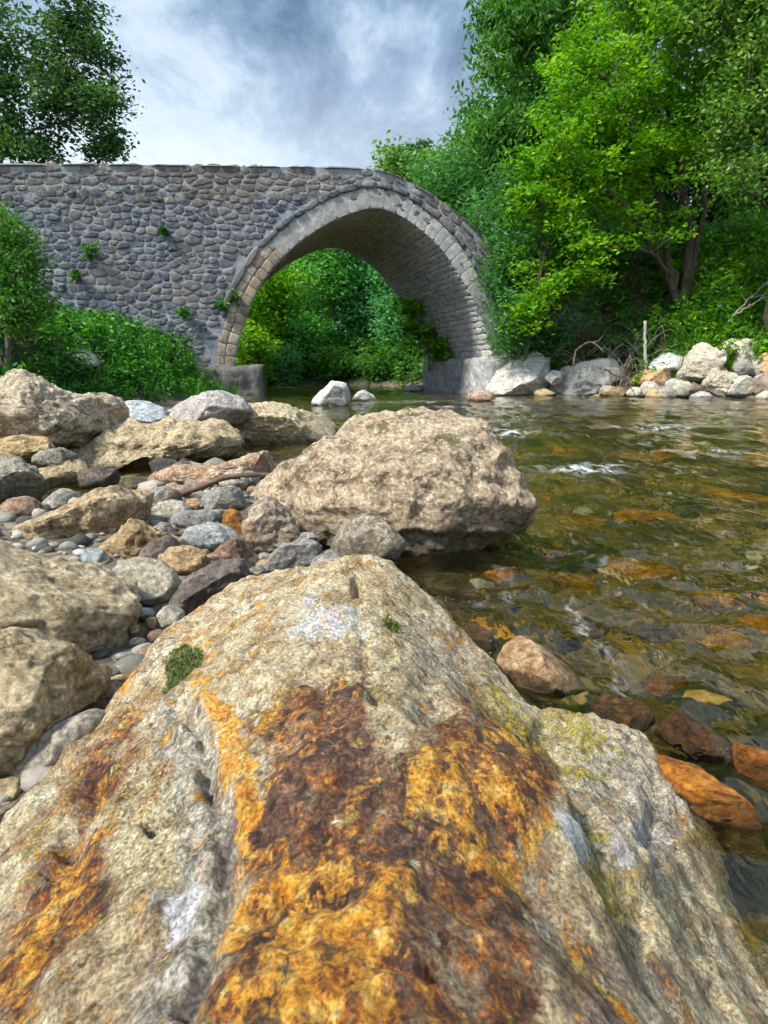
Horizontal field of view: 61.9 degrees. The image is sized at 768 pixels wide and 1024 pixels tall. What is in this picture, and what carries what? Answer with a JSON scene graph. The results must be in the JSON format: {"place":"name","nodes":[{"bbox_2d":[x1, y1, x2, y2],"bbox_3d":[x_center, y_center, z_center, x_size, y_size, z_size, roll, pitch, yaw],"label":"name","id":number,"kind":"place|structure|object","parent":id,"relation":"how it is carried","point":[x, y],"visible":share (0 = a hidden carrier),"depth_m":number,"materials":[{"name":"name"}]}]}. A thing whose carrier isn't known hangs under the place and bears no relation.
{"place":"outdoors","nodes":[
{"label":"outdoors","id":0,"kind":"place"},
{"bbox_2d":[0,409,269,804],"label":"gravel","id":1,"kind":"structure","parent":0,"point":[127,664],"depth_m":1.76,"materials":[{"name":"stone"}]},
{"bbox_2d":[80,548,107,562],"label":"rock","id":2,"kind":"object","parent":1,"relation":"on","point":[94,554],"visible":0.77,"depth_m":1.47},
{"bbox_2d":[153,522,176,535],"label":"rock","id":3,"kind":"object","parent":1,"relation":"on","point":[165,527],"visible":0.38,"depth_m":1.88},
{"bbox_2d":[158,545,210,574],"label":"rock","id":4,"kind":"object","parent":1,"relation":"on","point":[186,559],"visible":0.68,"depth_m":1.56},
{"bbox_2d":[169,390,252,427],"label":"rock","id":5,"kind":"object","parent":1,"relation":"on","point":[234,411],"visible":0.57,"depth_m":4.52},
{"bbox_2d":[241,495,300,553],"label":"rock","id":6,"kind":"object","parent":1,"relation":"on","point":[269,525],"visible":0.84,"depth_m":1.76,"materials":[{"name":"stone"}]},
{"bbox_2d":[0,0,751,328],"label":"sky","id":7,"kind":"structure","parent":0,"point":[280,83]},
{"bbox_2d":[0,252,766,800],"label":"ground","id":8,"kind":"structure","parent":0,"point":[112,564],"depth_m":14.98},
{"bbox_2d":[0,799,19,823],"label":"rock","id":9,"kind":"object","parent":8,"relation":"on","point":[4,808],"visible":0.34,"depth_m":0.71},
{"bbox_2d":[0,776,22,801],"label":"rock","id":10,"kind":"object","parent":8,"relation":"on","point":[10,787],"visible":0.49,"depth_m":0.75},
{"bbox_2d":[0,496,42,516],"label":"cobble","id":11,"kind":"object","parent":8,"relation":"on","point":[22,506],"visible":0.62,"depth_m":2.19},
{"bbox_2d":[0,434,54,462],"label":"rock","id":12,"kind":"object","parent":8,"relation":"on","point":[25,447],"visible":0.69,"depth_m":3.23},
{"bbox_2d":[0,195,73,375],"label":"willow bush","id":13,"kind":"object","parent":8,"relation":"on","point":[21,297],"visible":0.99,"depth_m":7.94,"materials":[{"name":"green plant"}]},
{"bbox_2d":[0,626,112,775],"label":"rock","id":14,"kind":"object","parent":8,"relation":"on","point":[47,682],"visible":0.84,"depth_m":0.82,"materials":[{"name":"stone"}]},
{"bbox_2d":[8,708,106,777],"bbox_3d":[-0.417,0.302,0.826,0.128,0.091,0.095,-11,16,-40],"label":"cobble","id":15,"kind":"object","parent":8,"relation":"on","point":[48,747],"visible":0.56,"depth_m":0.79,"materials":[{"name":"stone"}]},
{"bbox_2d":[42,488,82,509],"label":"cobble","id":16,"kind":"object","parent":8,"relation":"on","point":[60,497],"visible":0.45,"depth_m":2.32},
{"bbox_2d":[0,369,129,448],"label":"boulder","id":17,"kind":"object","parent":8,"relation":"on","point":[34,404],"visible":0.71,"depth_m":3.52,"materials":[{"name":"stone"}]},
{"bbox_2d":[0,539,141,654],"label":"rock","id":18,"kind":"object","parent":8,"relation":"on","point":[90,607],"visible":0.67,"depth_m":1.13,"materials":[{"name":"stone"}]},
{"bbox_2d":[0,0,146,164],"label":"oak tree","id":19,"kind":"object","parent":8,"relation":"on","point":[97,101],"visible":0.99,"depth_m":18.86,"materials":[{"name":"green plant"}]},
{"bbox_2d":[63,349,99,370],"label":"rock","id":20,"kind":"object","parent":8,"relation":"on","point":[94,361],"visible":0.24,"depth_m":9.56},
{"bbox_2d":[87,680,123,709],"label":"rock","id":21,"kind":"object","parent":8,"relation":"on","point":[103,701],"visible":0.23,"depth_m":0.93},
{"bbox_2d":[0,299,215,392],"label":"nettles","id":22,"kind":"object","parent":8,"relation":"on","point":[87,322],"visible":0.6,"depth_m":10.25,"materials":[{"name":"green plant"}]},
{"bbox_2d":[0,304,247,402],"bbox_3d":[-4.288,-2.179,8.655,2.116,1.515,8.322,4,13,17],"label":"herbs","id":23,"kind":"object","parent":8,"relation":"on","point":[171,382],"visible":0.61,"depth_m":10.05,"materials":[{"name":"green plant"}]},
{"bbox_2d":[99,518,189,558],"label":"rock","id":24,"kind":"object","parent":8,"relation":"on","point":[129,538],"visible":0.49,"depth_m":1.68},
{"bbox_2d":[112,557,180,602],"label":"cobble","id":25,"kind":"object","parent":8,"relation":"on","point":[158,580],"visible":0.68,"depth_m":1.37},
{"bbox_2d":[124,400,168,423],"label":"rock","id":26,"kind":"object","parent":8,"relation":"on","point":[142,411],"visible":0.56,"depth_m":4.81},
{"bbox_2d":[139,608,154,620],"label":"pebble","id":27,"kind":"object","parent":8,"relation":"on","point":[145,613],"visible":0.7,"depth_m":1.28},
{"bbox_2d":[144,617,157,629],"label":"pebble","id":28,"kind":"object","parent":8,"relation":"on","point":[150,623],"visible":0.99,"depth_m":1.23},
{"bbox_2d":[68,415,244,469],"bbox_3d":[-1.395,-0.412,3.947,1.027,0.381,0.722,0,12,0],"label":"rock ledge","id":29,"kind":"object","parent":8,"relation":"on","point":[129,442],"visible":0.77,"depth_m":3.70,"materials":[{"name":"stone"}]},
{"bbox_2d":[137,535,178,558],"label":"cobble","id":30,"kind":"object","parent":8,"relation":"on","point":[154,549],"visible":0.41,"depth_m":1.68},
{"bbox_2d":[154,489,182,502],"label":"cobble","id":31,"kind":"object","parent":8,"relation":"on","point":[169,494],"visible":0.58,"depth_m":2.36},
{"bbox_2d":[156,604,184,628],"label":"cobble","id":32,"kind":"object","parent":8,"relation":"on","point":[167,615],"visible":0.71,"depth_m":1.22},
{"bbox_2d":[151,499,191,514],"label":"cobble","id":33,"kind":"object","parent":8,"relation":"on","point":[170,507],"visible":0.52,"depth_m":2.20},
{"bbox_2d":[166,509,224,527],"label":"cobble","id":34,"kind":"object","parent":8,"relation":"on","point":[184,518],"visible":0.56,"depth_m":2.03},
{"bbox_2d":[168,557,250,615],"bbox_3d":[-0.367,0.160,1.348,0.175,0.125,0.133,-7,14,-29],"label":"rock","id":35,"kind":"object","parent":8,"relation":"on","point":[197,589],"visible":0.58,"depth_m":1.30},
{"bbox_2d":[181,522,240,550],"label":"cobble","id":36,"kind":"object","parent":8,"relation":"on","point":[212,536],"visible":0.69,"depth_m":1.79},
{"bbox_2d":[201,485,246,509],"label":"cobble","id":37,"kind":"object","parent":8,"relation":"on","point":[229,497],"visible":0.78,"depth_m":2.31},
{"bbox_2d":[179,472,269,496],"bbox_3d":[-0.658,-0.083,2.529,0.513,0.145,0.042,-3,13,-14],"label":"driftwood stick","id":38,"kind":"object","parent":8,"relation":"on","point":[201,486],"visible":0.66,"depth_m":2.51,"materials":[{"name":"brown wood"}]},
{"bbox_2d":[222,508,243,533],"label":"cobble","id":39,"kind":"object","parent":8,"relation":"on","point":[233,519],"visible":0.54,"depth_m":1.97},
{"bbox_2d":[207,537,259,568],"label":"rock","id":40,"kind":"object","parent":8,"relation":"on","point":[236,547],"visible":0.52,"depth_m":1.56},
{"bbox_2d":[219,471,248,489],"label":"cobble","id":41,"kind":"object","parent":8,"relation":"on","point":[242,483],"visible":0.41,"depth_m":2.73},
{"bbox_2d":[236,309,287,385],"bbox_3d":[-4.369,-5.029,20.814,2.474,3.026,2.913,0,12,0],"label":"bush","id":42,"kind":"object","parent":8,"relation":"on","point":[260,350],"visible":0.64,"depth_m":20.44,"materials":[{"name":"green plant"}]},
{"bbox_2d":[256,558,267,565],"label":"cobble","id":43,"kind":"object","parent":8,"relation":"on","point":[261,562],"visible":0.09,"depth_m":1.56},
{"bbox_2d":[240,335,309,385],"bbox_3d":[-4.333,-5.875,25.850,3.138,2.410,2.782,6,14,24],"label":"bush","id":44,"kind":"object","parent":8,"relation":"on","point":[288,357],"visible":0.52,"depth_m":25.42,"materials":[{"name":"green plant"}]},
{"bbox_2d":[241,261,316,384],"bbox_3d":[-4.737,-8.115,26.227,4.117,5.763,3.847,0,12,0],"label":"broadleaf tree","id":45,"kind":"object","parent":8,"relation":"on","point":[270,290],"visible":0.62,"depth_m":25.65,"materials":[{"name":"green plant"}]},
{"bbox_2d":[236,401,336,444],"bbox_3d":[-0.915,-0.707,5.242,1.035,0.406,0.960,0,12,0],"label":"rock ledge","id":46,"kind":"object","parent":8,"relation":"on","point":[272,422],"visible":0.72,"depth_m":4.93,"materials":[{"name":"stone"}]},
{"bbox_2d":[264,538,321,572],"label":"rock","id":47,"kind":"object","parent":8,"relation":"on","point":[304,552],"visible":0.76,"depth_m":1.46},
{"bbox_2d":[0,162,593,397],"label":"stone bridge","id":48,"kind":"structure","parent":8,"relation":"on","point":[247,232],"depth_m":13.28,"materials":[{"name":"stone"}]},
{"bbox_2d":[75,242,101,260],"bbox_3d":[-5.693,-5.083,12.445,0.455,0.373,0.385,7,14,27],"label":"wall plant","id":49,"kind":"object","parent":48,"relation":"attached to","point":[88,253],"depth_m":12.44,"materials":[{"name":"green plant"}]},
{"bbox_2d":[393,290,456,370],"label":"sapling","id":50,"kind":"object","parent":48,"relation":"attached to","point":[413,328],"visible":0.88,"depth_m":17.75,"materials":[{"name":"green plant"}]},
{"bbox_2d":[267,303,336,379],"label":"broadleaf tree","id":51,"kind":"object","parent":8,"relation":"on","point":[304,332],"visible":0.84,"depth_m":26.18,"materials":[{"name":"green plant"}]},
{"bbox_2d":[296,532,319,541],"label":"cobble","id":52,"kind":"object","parent":8,"relation":"on","point":[311,536],"visible":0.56,"depth_m":1.77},
{"bbox_2d":[265,248,365,366],"bbox_3d":[-3.180,-9.376,27.802,5.014,6.910,4.718,-10,16,-39],"label":"broadleaf tree","id":53,"kind":"object","parent":8,"relation":"on","point":[324,258],"visible":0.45,"depth_m":27.34,"materials":[{"name":"green plant"}]},
{"bbox_2d":[306,549,343,566],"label":"cobble","id":54,"kind":"object","parent":8,"relation":"on","point":[325,555],"visible":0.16,"depth_m":1.47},
{"bbox_2d":[291,339,369,383],"bbox_3d":[-2.035,-6.049,26.373,3.863,2.018,2.920,0,12,0],"label":"bush","id":55,"kind":"object","parent":8,"relation":"on","point":[330,369],"visible":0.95,"depth_m":25.97,"materials":[{"name":"green plant"}]},
{"bbox_2d":[237,323,425,384],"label":"undergrowth","id":56,"kind":"object","parent":8,"relation":"on","point":[401,370],"visible":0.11,"depth_m":26.43,"materials":[{"name":"green plant"}]},
{"bbox_2d":[316,248,394,353],"bbox_3d":[-1.285,-10.786,28.793,7.102,8.398,4.926,0,12,0],"label":"broadleaf tree","id":57,"kind":"object","parent":8,"relation":"on","point":[357,309],"visible":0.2,"depth_m":28.23,"materials":[{"name":"green plant"}]},
{"bbox_2d":[0,553,767,1023],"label":"rock slab","id":58,"kind":"object","parent":8,"relation":"on","point":[358,789],"visible":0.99,"depth_m":0.41,"materials":[{"name":"stone"}]},
{"bbox_2d":[350,337,419,384],"bbox_3d":[0.123,-5.942,25.920,3.059,2.185,2.804,-4,13,-18],"label":"bush","id":59,"kind":"object","parent":8,"relation":"on","point":[375,365],"visible":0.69,"depth_m":25.36,"materials":[{"name":"green plant"}]},
{"bbox_2d":[358,264,419,354],"bbox_3d":[0.684,-8.627,27.005,3.650,5.437,3.997,0,12,0],"label":"broadleaf tree","id":60,"kind":"object","parent":8,"relation":"on","point":[388,321],"visible":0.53,"depth_m":26.75,"materials":[{"name":"green plant"}]},
{"bbox_2d":[367,129,427,186],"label":"broadleaf tree","id":61,"kind":"object","parent":8,"relation":"on","point":[393,160],"visible":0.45,"depth_m":27.69,"materials":[{"name":"green plant"}]},
{"bbox_2d":[398,135,465,198],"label":"broadleaf tree","id":62,"kind":"object","parent":8,"relation":"on","point":[426,157],"visible":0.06,"depth_m":27.11,"materials":[{"name":"green plant"}]},
{"bbox_2d":[391,100,533,254],"bbox_3d":[2.715,-8.540,20.082,5.027,7.884,4.371,0,12,0],"label":"willow bush","id":63,"kind":"object","parent":8,"relation":"on","point":[446,186],"visible":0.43,"depth_m":19.15,"materials":[{"name":"green plant"}]},
{"bbox_2d":[441,151,568,375],"bbox_3d":[2.689,-5.416,14.677,2.451,5.438,2.765,-8,15,-33],"label":"willow bush","id":64,"kind":"object","parent":8,"relation":"on","point":[497,239],"visible":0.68,"depth_m":14.35,"materials":[{"name":"green plant"}]},
{"bbox_2d":[440,0,577,167],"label":"broadleaf tree","id":65,"kind":"object","parent":8,"relation":"on","point":[466,111],"visible":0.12,"depth_m":23.76,"materials":[{"name":"green plant"}]},
{"bbox_2d":[484,351,549,395],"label":"rock","id":66,"kind":"object","parent":8,"relation":"on","point":[527,378],"visible":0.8,"depth_m":14.90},
{"bbox_2d":[545,370,561,385],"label":"rock","id":67,"kind":"object","parent":66,"relation":"on","point":[552,377],"visible":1,"depth_m":14.60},
{"bbox_2d":[529,388,555,396],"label":"rock","id":68,"kind":"object","parent":8,"relation":"on","point":[542,392],"visible":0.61,"depth_m":14.69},
{"bbox_2d":[493,186,644,365],"bbox_3d":[4.591,-5.826,15.593,4.128,4.797,3.826,0,12,0],"label":"willow bush","id":69,"kind":"object","parent":8,"relation":"on","point":[555,340],"visible":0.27,"depth_m":15.25,"materials":[{"name":"green plant"}]},
{"bbox_2d":[549,357,625,396],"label":"rock","id":70,"kind":"object","parent":8,"relation":"on","point":[576,375],"visible":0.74,"depth_m":14.61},
{"bbox_2d":[452,0,732,224],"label":"ash tree","id":71,"kind":"object","parent":8,"relation":"on","point":[510,27],"visible":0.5,"depth_m":16.98,"materials":[{"name":"green plant"}]},
{"bbox_2d":[534,57,689,243],"bbox_3d":[6.335,-9.602,18.479,4.738,5.641,4.487,0,12,0],"label":"broadleaf tree","id":72,"kind":"object","parent":8,"relation":"on","point":[620,155],"visible":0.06,"depth_m":17.46,"materials":[{"name":"green plant"}]},
{"bbox_2d":[602,385,625,396],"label":"rock","id":73,"kind":"object","parent":8,"relation":"on","point":[614,391],"visible":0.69,"depth_m":14.22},
{"bbox_2d":[543,314,688,387],"bbox_3d":[5.405,-3.658,14.767,3.400,1.804,1.706,-3,13,-12],"label":"dead brush","id":74,"kind":"object","parent":8,"relation":"on","point":[625,364],"visible":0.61,"depth_m":14.68,"materials":[{"name":"plant"}]},
{"bbox_2d":[485,0,767,337],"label":"broadleaf tree","id":75,"kind":"object","parent":8,"relation":"on","point":[569,165],"visible":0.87,"depth_m":13.64,"materials":[{"name":"green plant"}]},
{"bbox_2d":[628,367,673,385],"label":"rock","id":76,"kind":"object","parent":8,"relation":"on","point":[655,377],"visible":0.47,"depth_m":14.25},
{"bbox_2d":[536,204,767,367],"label":"undergrowth","id":77,"kind":"object","parent":8,"relation":"on","point":[624,314],"visible":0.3,"depth_m":15.36,"materials":[{"name":"green plant"}]},
{"bbox_2d":[644,388,668,398],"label":"rock","id":78,"kind":"object","parent":8,"relation":"on","point":[654,393],"visible":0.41,"depth_m":13.67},
{"bbox_2d":[613,151,702,230],"bbox_3d":[9.124,-10.467,22.211,4.461,5.779,3.892,0,12,0],"label":"broadleaf tree","id":79,"kind":"object","parent":8,"relation":"on","point":[672,191],"visible":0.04,"depth_m":21.81,"materials":[{"name":"green plant"}]},
{"bbox_2d":[647,352,682,370],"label":"rock","id":80,"kind":"object","parent":8,"relation":"on","point":[672,365],"visible":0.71,"depth_m":14.33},
{"bbox_2d":[654,386,677,397],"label":"rock","id":81,"kind":"object","parent":8,"relation":"on","point":[669,392],"visible":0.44,"depth_m":13.71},
{"bbox_2d":[671,380,691,397],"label":"rock","id":82,"kind":"object","parent":8,"relation":"on","point":[682,388],"visible":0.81,"depth_m":13.73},
{"bbox_2d":[623,73,748,231],"bbox_3d":[8.602,-10.276,20.036,4.776,5.835,5.043,3,13,15],"label":"broadleaf tree","id":83,"kind":"object","parent":8,"relation":"on","point":[674,204],"visible":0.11,"depth_m":19.43,"materials":[{"name":"green plant"}]},
{"bbox_2d":[627,216,767,386],"bbox_3d":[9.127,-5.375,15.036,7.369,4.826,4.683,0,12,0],"label":"bright herbs","id":84,"kind":"object","parent":8,"relation":"on","point":[729,289],"visible":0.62,"depth_m":14.88,"materials":[{"name":"green plant"}]},
{"bbox_2d":[635,0,767,344],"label":"pale tree","id":85,"kind":"object","parent":8,"relation":"on","point":[745,56],"visible":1,"depth_m":12.45,"materials":[{"name":"green plant"}]},
{"bbox_2d":[675,342,727,381],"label":"rock","id":86,"kind":"object","parent":8,"relation":"on","point":[702,360],"visible":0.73,"depth_m":13.87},
{"bbox_2d":[661,127,757,226],"bbox_3d":[11.252,-11.257,22.045,4.239,5.716,4.247,0,12,-2],"label":"broadleaf tree","id":87,"kind":"object","parent":8,"relation":"on","point":[712,216],"visible":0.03,"depth_m":22.18,"materials":[{"name":"green plant"}]},
{"bbox_2d":[701,369,738,393],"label":"rock","id":88,"kind":"object","parent":8,"relation":"on","point":[722,381],"visible":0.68,"depth_m":13.56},
{"bbox_2d":[732,359,753,375],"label":"rock","id":89,"kind":"object","parent":88,"relation":"on","point":[740,367],"visible":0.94,"depth_m":13.68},
{"bbox_2d":[688,38,767,222],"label":"broadleaf tree","id":90,"kind":"object","parent":8,"relation":"on","point":[740,210],"visible":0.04,"depth_m":19.16,"materials":[{"name":"green plant"}]},
{"bbox_2d":[718,338,758,362],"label":"rock","id":91,"kind":"object","parent":8,"relation":"on","point":[742,354],"visible":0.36,"depth_m":13.99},
{"bbox_2d":[730,375,754,395],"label":"rock","id":92,"kind":"object","parent":8,"relation":"on","point":[741,384],"visible":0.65,"depth_m":13.47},
{"bbox_2d":[757,351,767,373],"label":"rock","id":93,"kind":"object","parent":8,"relation":"on","point":[764,362],"visible":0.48,"depth_m":13.76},
{"bbox_2d":[0,385,767,987],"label":"river water","id":94,"kind":"structure","parent":0,"point":[632,561],"depth_m":1.80,"materials":[{"name":"green liquid"}]},
{"bbox_2d":[0,456,48,501],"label":"rock","id":95,"kind":"object","parent":94,"relation":"on","point":[19,476],"visible":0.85,"depth_m":2.66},
{"bbox_2d":[38,458,89,487],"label":"rock","id":96,"kind":"object","parent":94,"relation":"on","point":[65,474],"visible":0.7,"depth_m":3.06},
{"bbox_2d":[31,447,78,466],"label":"rock","id":97,"kind":"object","parent":96,"relation":"on","point":[54,457],"visible":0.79,"depth_m":3.06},
{"bbox_2d":[9,485,154,539],"bbox_3d":[-0.926,0.022,1.986,0.410,0.231,0.290,-4,13,-18],"label":"rock","id":98,"kind":"object","parent":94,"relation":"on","point":[110,509],"visible":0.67,"depth_m":1.87,"materials":[{"name":"stone"}]},
{"bbox_2d":[77,467,119,488],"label":"rock","id":99,"kind":"object","parent":94,"relation":"on","point":[97,477],"visible":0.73,"depth_m":3.03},
{"bbox_2d":[148,458,177,472],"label":"rock","id":100,"kind":"object","parent":94,"relation":"on","point":[157,464],"visible":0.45,"depth_m":3.49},
{"bbox_2d":[148,450,273,486],"bbox_3d":[-0.788,-0.161,2.921,0.578,0.214,0.326,-3,13,-11],"label":"rock","id":101,"kind":"object","parent":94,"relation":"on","point":[262,461],"visible":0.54,"depth_m":2.84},
{"bbox_2d":[311,380,350,405],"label":"rock","id":102,"kind":"object","parent":94,"relation":"in","point":[334,393],"visible":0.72,"depth_m":10.25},
{"bbox_2d":[353,390,376,401],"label":"rock","id":103,"kind":"object","parent":94,"relation":"in","point":[362,396],"visible":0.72,"depth_m":11.61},
{"bbox_2d":[330,515,405,561],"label":"rock","id":104,"kind":"object","parent":94,"relation":"on","point":[374,536],"visible":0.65,"depth_m":1.69,"materials":[{"name":"stone"}]},
{"bbox_2d":[254,406,537,554],"bbox_3d":[0.014,-0.053,2.094,0.950,0.568,0.604,0,12,0],"label":"boulder","id":105,"kind":"object","parent":94,"relation":"in","point":[422,480],"visible":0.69,"depth_m":1.87,"materials":[{"name":"stone"}]},
{"bbox_2d":[462,622,499,651],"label":"rock","id":106,"kind":"object","parent":94,"relation":"on","point":[481,637],"visible":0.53,"depth_m":1.25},
{"bbox_2d":[467,391,495,401],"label":"rock","id":107,"kind":"object","parent":94,"relation":"in","point":[476,396],"visible":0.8,"depth_m":12.01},
{"bbox_2d":[496,636,584,693],"bbox_3d":[0.272,0.286,1.117,0.159,0.119,0.105,9,15,36],"label":"rock","id":108,"kind":"object","parent":94,"relation":"in","point":[526,663],"visible":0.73,"depth_m":1.09,"materials":[{"name":"stone"}]},
{"bbox_2d":[591,692,654,731],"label":"rock","id":109,"kind":"object","parent":94,"relation":"in","point":[632,713],"visible":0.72,"depth_m":0.96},
{"bbox_2d":[626,387,642,397],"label":"rock","id":110,"kind":"object","parent":94,"relation":"on","point":[637,392],"visible":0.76,"depth_m":14.05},
{"bbox_2d":[653,711,732,764],"bbox_3d":[0.446,0.325,0.905,0.105,0.080,0.108,0,12,0],"label":"rock","id":111,"kind":"object","parent":94,"relation":"on","point":[690,737],"visible":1,"depth_m":0.88,"materials":[{"name":"stone"}]},
{"bbox_2d":[657,754,762,830],"bbox_3d":[0.392,0.352,0.803,0.081,0.072,0.135,-5,13,-22],"label":"rock","id":112,"kind":"object","parent":94,"relation":"on","point":[701,792],"visible":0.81,"depth_m":0.76,"materials":[{"name":"stone"}]},
{"bbox_2d":[731,742,767,786],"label":"rock","id":113,"kind":"object","parent":94,"relation":"on","point":[750,761],"visible":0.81,"depth_m":0.85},
{"bbox_2d":[753,371,767,395],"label":"rock","id":114,"kind":"object","parent":94,"relation":"on","point":[761,383],"visible":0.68,"depth_m":13.43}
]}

